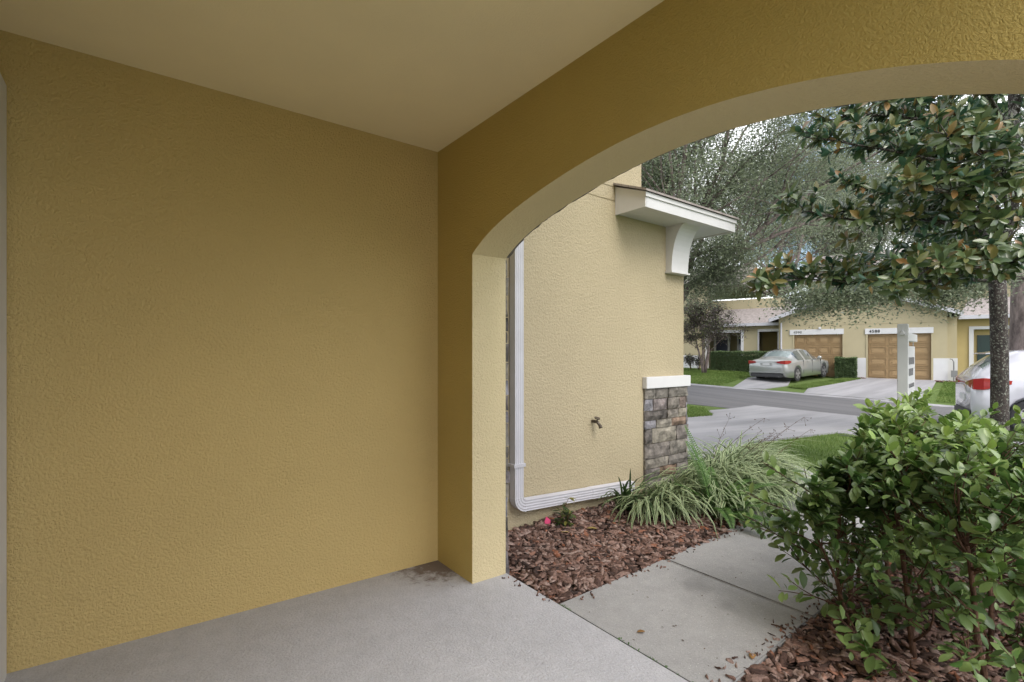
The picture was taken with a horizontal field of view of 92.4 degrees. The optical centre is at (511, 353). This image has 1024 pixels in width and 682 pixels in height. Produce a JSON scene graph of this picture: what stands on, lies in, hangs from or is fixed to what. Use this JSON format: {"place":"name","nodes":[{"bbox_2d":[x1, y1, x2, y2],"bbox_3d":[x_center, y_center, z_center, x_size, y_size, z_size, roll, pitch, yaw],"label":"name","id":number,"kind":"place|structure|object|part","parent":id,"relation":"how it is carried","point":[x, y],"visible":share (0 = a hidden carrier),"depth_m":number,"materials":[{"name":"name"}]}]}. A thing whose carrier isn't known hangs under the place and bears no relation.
{"place":"outdoors","nodes":[
{"label":"outdoors","id":0,"kind":"place"},
{"bbox_2d":[4,560,687,681],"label":"floor","id":1,"kind":"structure","parent":0,"point":[436,621],"depth_m":2.31,"materials":[{"name":"concrete"}]},
{"bbox_2d":[0,0,1023,681],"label":"porch house","id":2,"kind":"structure","parent":0,"point":[254,324],"depth_m":2.36,"materials":[{"name":"paint"}]},
{"bbox_2d":[561,560,809,681],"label":"path","id":3,"kind":"structure","parent":0,"point":[734,622],"depth_m":2.60,"materials":[{"name":"concrete"}]},
{"bbox_2d":[559,604,692,681],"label":"weeds","id":4,"kind":"object","parent":3,"relation":"on","point":[666,666],"visible":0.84,"depth_m":2.33,"materials":[{"name":"green plant"}]},
{"bbox_2d":[732,377,790,388],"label":"driveway","id":5,"kind":"structure","parent":0,"point":[762,383],"depth_m":21.84,"materials":[{"name":"concrete"}]},
{"bbox_2d":[748,349,828,380],"bbox_3d":[13.573,0.484,23.903,4.955,1.518,2.112,-2,1,-37],"label":"sedan","id":6,"kind":"object","parent":5,"relation":"on","point":[795,364],"visible":1,"depth_m":22.70,"materials":[{"name":"silver metal"}]},
{"bbox_3d":[12.435,0.045,23.056,0.517,0.290,1.196,-2,1,-37],"label":"rear window","id":7,"kind":"part","parent":6,"relation":"part of","materials":[{"name":"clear glass"}]},
{"bbox_3d":[13.190,0.098,22.712,0.623,0.441,0.315,-2,1,-37],"label":"side window","id":8,"kind":"part","parent":6,"relation":"part of","materials":[{"name":"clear glass"}]},
{"bbox_3d":[13.840,0.073,23.191,0.643,0.477,0.307,-2,1,-37],"label":"side window","id":9,"kind":"part","parent":6,"relation":"part of","materials":[{"name":"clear glass"}]},
{"bbox_2d":[665,525,884,617],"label":"path","id":10,"kind":"structure","parent":0,"point":[746,557],"depth_m":3.26,"materials":[{"name":"concrete"}]},
{"bbox_2d":[502,527,860,681],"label":"bark mulch","id":11,"kind":"object","parent":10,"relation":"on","point":[730,660],"visible":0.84,"depth_m":2.60,"materials":[{"name":"brown wood"}]},
{"bbox_2d":[688,443,868,507],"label":"path","id":12,"kind":"structure","parent":0,"point":[721,448],"depth_m":6.15,"materials":[{"name":"concrete"}]},
{"bbox_2d":[687,405,870,452],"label":"driveway","id":13,"kind":"structure","parent":0,"point":[704,428],"depth_m":11.14,"materials":[{"name":"concrete"}]},
{"bbox_2d":[745,497,883,553],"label":"path","id":14,"kind":"structure","parent":0,"point":[808,534],"depth_m":4.11,"materials":[{"name":"concrete"}]},
{"bbox_2d":[788,377,860,388],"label":"grass","id":15,"kind":"structure","parent":0,"point":[820,383],"depth_m":21.72,"materials":[{"name":"green plant"}]},
{"bbox_2d":[663,94,1023,309],"label":"sky","id":16,"kind":"structure","parent":0,"point":[962,97],"materials":[{"name":"white"}]},
{"bbox_2d":[687,385,1010,430],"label":"road","id":17,"kind":"structure","parent":0,"point":[716,397],"depth_m":16.58,"materials":[{"name":"grey asphalt"}]},
{"bbox_2d":[687,367,1023,571],"bbox_3d":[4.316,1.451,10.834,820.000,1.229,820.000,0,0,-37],"label":"ground","id":18,"kind":"structure","parent":0,"point":[813,378],"depth_m":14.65,"materials":[{"name":"green plant"}]},
{"bbox_2d":[506,165,738,529],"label":"garage wing","id":19,"kind":"structure","parent":18,"relation":"on","point":[599,382],"depth_m":4.45,"materials":[{"name":"beige paint"}]},
{"bbox_2d":[506,493,745,603],"bbox_3d":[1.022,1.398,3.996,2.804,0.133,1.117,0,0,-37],"label":"bark mulch","id":20,"kind":"object","parent":18,"relation":"on","point":[584,563],"visible":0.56,"depth_m":3.53,"materials":[{"name":"brown wood"}]},
{"bbox_2d":[545,516,549,523],"bbox_3d":[0.284,1.354,3.935,0.048,0.090,0.010,0,0,7],"label":"plant tag","id":21,"kind":"object","parent":20,"relation":"in","point":[547,520],"visible":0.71,"depth_m":3.93,"materials":[{"name":"pink plastic"}]},
{"bbox_2d":[553,497,575,528],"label":"croton seedling","id":22,"kind":"object","parent":20,"relation":"on","point":[567,514],"visible":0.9,"depth_m":3.92,"materials":[{"name":"green plant"}]},
{"bbox_2d":[597,468,678,520],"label":"liriope clump","id":23,"kind":"object","parent":20,"relation":"on","point":[625,491],"visible":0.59,"depth_m":4.23,"materials":[{"name":"green plant"}]},
{"bbox_2d":[604,473,720,537],"bbox_3d":[1.324,1.280,4.194,1.263,0.463,0.904,0,0,-66],"label":"liriope clump","id":24,"kind":"object","parent":20,"relation":"on","point":[640,507],"visible":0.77,"depth_m":4.02,"materials":[{"name":"green plant"}]},
{"bbox_2d":[612,459,736,520],"bbox_3d":[1.631,1.265,4.356,1.328,0.543,0.890,0,0,-37],"label":"liriope clump","id":25,"kind":"object","parent":20,"relation":"on","point":[674,481],"visible":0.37,"depth_m":4.23,"materials":[{"name":"green plant"}]},
{"bbox_2d":[642,451,798,519],"bbox_3d":[2.021,1.246,4.593,1.457,0.635,1.263,0,0,-37],"label":"liriope clump","id":26,"kind":"object","parent":20,"relation":"on","point":[724,476],"visible":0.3,"depth_m":4.44,"materials":[{"name":"green plant"}]},
{"bbox_2d":[659,464,790,531],"bbox_3d":[1.794,1.274,4.402,1.334,0.478,1.131,0,0,-12],"label":"liriope clump","id":27,"kind":"object","parent":20,"relation":"on","point":[719,497],"visible":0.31,"depth_m":4.12,"materials":[{"name":"green plant"}]},
{"bbox_2d":[675,425,787,538],"bbox_3d":[1.814,1.028,4.099,0.912,0.772,0.832,0,0,15],"label":"clump","id":28,"kind":"object","parent":20,"relation":"on","point":[701,471],"visible":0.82,"depth_m":4.17,"materials":[{"name":"green plant"}]},
{"bbox_2d":[672,444,810,506],"bbox_3d":[2.280,1.236,4.990,1.584,0.692,1.749,0,0,7],"label":"liriope clump","id":29,"kind":"object","parent":20,"relation":"on","point":[734,447],"visible":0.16,"depth_m":4.72,"materials":[{"name":"green plant"}]},
{"bbox_2d":[687,431,813,506],"bbox_3d":[2.422,1.222,5.389,1.789,0.699,1.625,0,0,-37],"label":"liriope clump","id":30,"kind":"object","parent":20,"relation":"on","point":[716,456],"visible":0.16,"depth_m":5.43,"materials":[{"name":"green plant"}]},
{"bbox_2d":[693,440,819,506],"bbox_3d":[2.437,1.271,5.033,1.355,0.567,1.365,0,0,-37],"label":"liriope clump","id":31,"kind":"object","parent":20,"relation":"on","point":[780,467],"visible":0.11,"depth_m":4.82,"materials":[{"name":"green plant"}]},
{"bbox_2d":[702,455,810,518],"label":"liriope clump","id":32,"kind":"object","parent":20,"relation":"on","point":[780,488],"visible":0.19,"depth_m":4.44,"materials":[{"name":"green plant"}]},
{"bbox_2d":[713,414,814,463],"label":"seed stalks","id":33,"kind":"object","parent":20,"relation":"on","point":[766,438],"visible":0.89,"depth_m":5.03,"materials":[{"name":"green plant"}]},
{"bbox_2d":[684,353,695,368],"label":"shrub","id":34,"kind":"object","parent":18,"relation":"on","point":[688,361],"visible":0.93,"depth_m":27.57,"materials":[{"name":"green plant"}]},
{"bbox_2d":[687,354,705,369],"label":"shrub","id":35,"kind":"object","parent":18,"relation":"on","point":[697,363],"visible":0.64,"depth_m":27.56,"materials":[{"name":"green plant"}]},
{"bbox_2d":[687,405,712,416],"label":"grass","id":36,"kind":"structure","parent":18,"relation":"on","point":[695,411],"depth_m":12.71,"materials":[{"name":"green plant"}]},
{"bbox_2d":[684,291,750,372],"bbox_3d":[9.996,-1.084,25.851,3.696,4.399,4.248,0,0,-37],"label":"young tree","id":37,"kind":"object","parent":18,"relation":"on","point":[695,319],"visible":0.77,"depth_m":25.41,"materials":[{"name":"green plant"}]},
{"bbox_2d":[684,367,750,385],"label":"grass","id":38,"kind":"structure","parent":18,"relation":"on","point":[716,377],"depth_m":24.41,"materials":[{"name":"green plant"}]},
{"bbox_2d":[710,350,768,371],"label":"clipped hedge","id":39,"kind":"object","parent":18,"relation":"on","point":[721,360],"visible":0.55,"depth_m":26.69,"materials":[{"name":"green plant"}]},
{"bbox_2d":[688,433,797,470],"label":"liriope clump","id":40,"kind":"object","parent":18,"relation":"on","point":[772,445],"visible":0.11,"depth_m":5.66,"materials":[{"name":"green plant"}]},
{"bbox_2d":[686,103,914,309],"bbox_3d":[18.177,-8.661,34.758,25.348,19.690,18.998,0,0,-37],"label":"oak tree","id":41,"kind":"object","parent":18,"relation":"on","point":[828,239],"visible":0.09,"depth_m":33.55,"materials":[{"name":"green plant"}]},
{"bbox_2d":[691,383,953,407],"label":"kerb","id":42,"kind":"structure","parent":18,"relation":"on","point":[937,405],"depth_m":18.76,"materials":[{"name":"concrete"}]},
{"bbox_2d":[641,95,1023,318],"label":"oak tree","id":43,"kind":"object","parent":18,"relation":"on","point":[660,174],"visible":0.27,"depth_m":14.43,"materials":[{"name":"green plant"}]},
{"bbox_2d":[834,356,857,378],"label":"clipped shrub","id":44,"kind":"object","parent":18,"relation":"on","point":[846,367],"visible":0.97,"depth_m":23.85,"materials":[{"name":"green plant"}]},
{"bbox_2d":[684,249,1010,380],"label":"town house","id":45,"kind":"structure","parent":18,"relation":"on","point":[945,350],"depth_m":24.11,"materials":[{"name":"beige paint"}]},
{"bbox_2d":[716,336,727,355],"bbox_3d":[12.879,-0.026,30.128,0.666,2.020,0.050,0,0,36],"label":"window","id":46,"kind":"structure","parent":45,"relation":"in","point":[723,347],"depth_m":30.08,"materials":[{"name":"black glass"}]},
{"bbox_2d":[737,335,740,355],"bbox_3d":[13.743,-0.166,29.508,0.393,1.900,0.095,0,0,36],"label":"window frame","id":47,"kind":"structure","parent":45,"relation":"in","point":[739,339],"depth_m":29.50,"materials":[{"name":"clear glass"}]},
{"bbox_2d":[794,334,842,376],"bbox_3d":[15.799,0.261,25.367,2.116,2.445,0.064,0,0,36],"label":"garage door","id":48,"kind":"structure","parent":45,"relation":"in","point":[828,346],"depth_m":25.20,"materials":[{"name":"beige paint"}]},
{"bbox_2d":[868,333,930,379],"bbox_3d":[18.442,0.276,23.441,2.368,2.415,0.064,0,0,36],"label":"garage door","id":49,"kind":"structure","parent":45,"relation":"in","point":[882,348],"depth_m":23.60,"materials":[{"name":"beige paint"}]},
{"bbox_2d":[977,335,989,360],"bbox_3d":[22.029,0.224,22.518,1.030,2.120,0.070,0,0,36],"label":"window","id":50,"kind":"structure","parent":45,"relation":"in","point":[983,341],"depth_m":22.69,"materials":[{"name":"teal glass"}]},
{"bbox_2d":[726,102,1023,299],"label":"oak tree","id":51,"kind":"object","parent":18,"relation":"on","point":[769,241],"visible":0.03,"depth_m":38.94,"materials":[{"name":"green plant"}]},
{"bbox_2d":[737,556,1023,681],"bbox_3d":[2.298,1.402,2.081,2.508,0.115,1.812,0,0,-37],"label":"bark mulch","id":52,"kind":"object","parent":18,"relation":"on","point":[831,654],"visible":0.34,"depth_m":2.27,"materials":[{"name":"brown wood"}]},
{"bbox_2d":[728,391,1023,681],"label":"hedge shrub","id":53,"kind":"object","parent":52,"relation":"on","point":[891,471],"visible":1,"depth_m":2.15,"materials":[{"name":"green plant"}]},
{"bbox_2d":[787,397,1023,614],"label":"hedge shrub","id":54,"kind":"object","parent":52,"relation":"on","point":[876,421],"visible":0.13,"depth_m":2.67,"materials":[{"name":"green plant"}]},
{"bbox_2d":[857,387,1023,554],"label":"hedge shrub","id":55,"kind":"object","parent":52,"relation":"on","point":[922,401],"visible":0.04,"depth_m":3.07,"materials":[{"name":"green plant"}]},
{"bbox_2d":[740,94,1023,434],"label":"magnolia tree","id":56,"kind":"object","parent":18,"relation":"on","point":[982,132],"visible":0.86,"depth_m":4.81,"materials":[{"name":"green plant"}]},
{"bbox_2d":[1003,105,1023,160],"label":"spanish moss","id":57,"kind":"object","parent":56,"relation":"hanging from","point":[1014,114],"visible":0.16,"depth_m":5.33,"materials":[{"name":"grey plant"}]},
{"bbox_2d":[750,263,1023,430],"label":"oak tree","id":58,"kind":"object","parent":18,"relation":"on","point":[819,296],"visible":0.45,"depth_m":9.69,"materials":[{"name":"green plant"}]},
{"bbox_2d":[769,94,1023,268],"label":"oak tree","id":59,"kind":"object","parent":18,"relation":"on","point":[1016,230],"visible":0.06,"depth_m":35.39,"materials":[{"name":"green plant"}]},
{"bbox_2d":[857,377,954,381],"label":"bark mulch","id":60,"kind":"object","parent":18,"relation":"on","point":[935,380],"visible":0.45,"depth_m":22.40,"materials":[{"name":"brown wood"}]},
{"bbox_2d":[897,324,916,404],"bbox_3d":[4.997,0.567,6.199,0.100,1.828,1.125,0,0,44],"label":"sign post","id":61,"kind":"object","parent":18,"relation":"on","point":[905,337],"visible":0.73,"depth_m":5.82,"materials":[{"name":"white paint"}]},
{"bbox_2d":[909,342,914,411],"bbox_3d":[5.074,0.310,6.247,0.019,0.903,0.750,0,0,44],"label":"hanging sign","id":62,"kind":"object","parent":61,"relation":"hanging from","point":[911,368],"visible":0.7,"depth_m":6.23,"materials":[{"name":"white paint"}]},
{"bbox_2d":[804,378,935,399],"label":"driveway","id":63,"kind":"structure","parent":0,"point":[878,388],"depth_m":20.38,"materials":[{"name":"concrete"}]},
{"bbox_2d":[836,430,1019,448],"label":"sidewalk","id":64,"kind":"structure","parent":0,"point":[850,432],"depth_m":10.22,"materials":[{"name":"concrete"}]},
{"bbox_2d":[935,381,955,402],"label":"grass","id":65,"kind":"structure","parent":0,"point":[951,387],"depth_m":18.86,"materials":[{"name":"green plant"}]},
{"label":"driveway","id":66,"kind":"structure","parent":0,"visible":0},
{"bbox_2d":[954,349,1023,431],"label":"hatchback","id":67,"kind":"object","parent":66,"relation":"on","point":[972,381],"visible":0.45,"depth_m":10.68,"materials":[{"name":"white paint"}]},
{"bbox_3d":[10.888,0.193,11.336,0.297,0.318,1.377,0,0,33],"label":"rear window","id":68,"kind":"part","parent":67,"relation":"part of","materials":[{"name":"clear glass"}]}
]}

